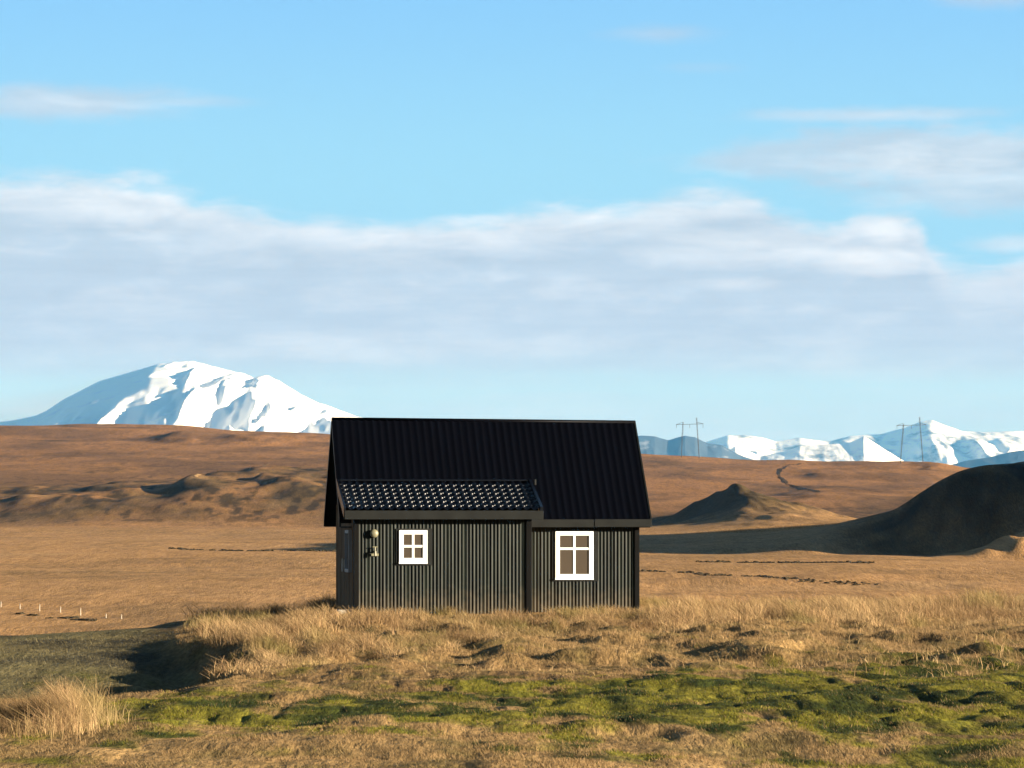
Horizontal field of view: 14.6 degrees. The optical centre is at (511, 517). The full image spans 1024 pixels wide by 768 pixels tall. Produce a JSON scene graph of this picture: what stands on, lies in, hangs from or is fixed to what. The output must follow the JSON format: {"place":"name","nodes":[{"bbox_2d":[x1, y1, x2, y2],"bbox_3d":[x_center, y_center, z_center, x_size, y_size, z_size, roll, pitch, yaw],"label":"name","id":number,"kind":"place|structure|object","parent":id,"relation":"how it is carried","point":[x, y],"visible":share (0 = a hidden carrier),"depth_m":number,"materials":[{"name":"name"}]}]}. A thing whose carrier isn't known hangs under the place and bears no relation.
{"place":"outdoors","nodes":[
{"label":"outdoors","id":0,"kind":"place"},
{"bbox_2d":[0,361,363,433],"bbox_3d":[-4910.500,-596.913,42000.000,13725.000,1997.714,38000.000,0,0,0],"label":"snow mountain","id":1,"kind":"structure","parent":0,"point":[190,393],"depth_m":31738.19,"materials":[{"name":"white snow"}]},
{"bbox_2d":[194,460,324,476],"bbox_3d":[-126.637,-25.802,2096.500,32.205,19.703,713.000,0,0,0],"label":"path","id":2,"kind":"structure","parent":0,"point":[197,475],"depth_m":1877.46,"materials":[{"name":"brown soil"}]},
{"bbox_2d":[0,424,1023,767],"bbox_3d":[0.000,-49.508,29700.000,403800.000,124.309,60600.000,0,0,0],"label":"ground","id":3,"kind":"structure","parent":0,"point":[96,520],"depth_m":486.12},
{"bbox_2d":[16,612,97,620],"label":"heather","id":4,"kind":"object","parent":3,"relation":"on","point":[81,619],"visible":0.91,"depth_m":400.60,"materials":[{"name":"brown plant"}]},
{"bbox_2d":[168,547,335,551],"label":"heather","id":5,"kind":"object","parent":3,"relation":"on","point":[179,548],"visible":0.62,"depth_m":802.74,"materials":[{"name":"brown plant"}]},
{"bbox_2d":[324,417,651,613],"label":"cottage","id":6,"kind":"structure","parent":3,"relation":"on","point":[486,516],"depth_m":100.02,"materials":[{"name":"black paint"}]},
{"bbox_2d":[345,530,351,572],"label":"window","id":7,"kind":"structure","parent":6,"relation":"in","point":[348,533],"depth_m":98.93,"materials":[{"name":"black glass"}]},
{"bbox_2d":[396,529,431,564],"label":"window","id":8,"kind":"structure","parent":6,"relation":"in","point":[413,546],"depth_m":98.12,"materials":[{"name":"white paint"}]},
{"bbox_2d":[552,530,597,580],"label":"window","id":9,"kind":"structure","parent":6,"relation":"in","point":[574,552],"depth_m":100.00,"materials":[{"name":"white paint"}]},
{"bbox_2d":[676,420,702,457],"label":"power pylon","id":10,"kind":"object","parent":3,"relation":"on","point":[682,424],"visible":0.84,"depth_m":3699.62,"materials":[{"name":"metal"}]},
{"bbox_2d":[639,569,878,584],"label":"stone wall","id":11,"kind":"structure","parent":3,"relation":"on","point":[785,578],"depth_m":542.68,"materials":[{"name":"brown stone"}]},
{"bbox_2d":[696,560,874,563],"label":"stone wall","id":12,"kind":"structure","parent":3,"relation":"on","point":[848,561],"depth_m":648.94,"materials":[{"name":"brown stone"}]},
{"bbox_2d":[896,420,925,461],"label":"power pylon","id":13,"kind":"object","parent":3,"relation":"on","point":[920,423],"visible":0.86,"depth_m":3599.62,"materials":[{"name":"metal"}]},
{"bbox_2d":[0,612,1023,767],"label":"short grass","id":14,"kind":"structure","parent":0,"point":[586,761],"depth_m":50.42,"materials":[{"name":"plant"}]},
{"bbox_2d":[0,587,1023,746],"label":"tall dry grass","id":15,"kind":"structure","parent":0,"point":[62,709],"depth_m":88.48,"materials":[{"name":"beige plant"}]},
{"bbox_2d":[0,0,1023,441],"label":"sky","id":16,"kind":"structure","parent":0,"point":[774,220],"materials":[{"name":"blue"}]},
{"bbox_2d":[638,436,752,459],"bbox_3d":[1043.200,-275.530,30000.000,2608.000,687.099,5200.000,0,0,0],"label":"blue mountains","id":17,"kind":"structure","parent":0,"point":[654,445],"depth_m":29619.66,"materials":[{"name":"snow"}]},
{"bbox_2d":[778,463,819,491],"bbox_3d":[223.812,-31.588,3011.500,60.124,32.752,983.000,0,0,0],"label":"path","id":18,"kind":"structure","parent":0,"point":[782,478],"depth_m":2896.57,"materials":[{"name":"grey gravel"}]},
{"bbox_2d":[730,437,902,460],"bbox_3d":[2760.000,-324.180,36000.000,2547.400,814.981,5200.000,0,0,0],"label":"peaked mountain","id":19,"kind":"structure","parent":0,"point":[863,449],"depth_m":35655.61,"materials":[{"name":"white snow"}]},
{"bbox_2d":[706,420,1023,464],"bbox_3d":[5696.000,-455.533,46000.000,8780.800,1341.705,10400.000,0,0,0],"label":"snow mountains","id":20,"kind":"structure","parent":0,"point":[942,443],"depth_m":44850.05,"materials":[{"name":"white snow"}]},
{"bbox_2d":[952,450,1023,467],"bbox_3d":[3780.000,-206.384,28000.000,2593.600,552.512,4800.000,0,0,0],"label":"blue foothills","id":21,"kind":"structure","parent":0,"point":[1012,457],"depth_m":27749.50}
]}

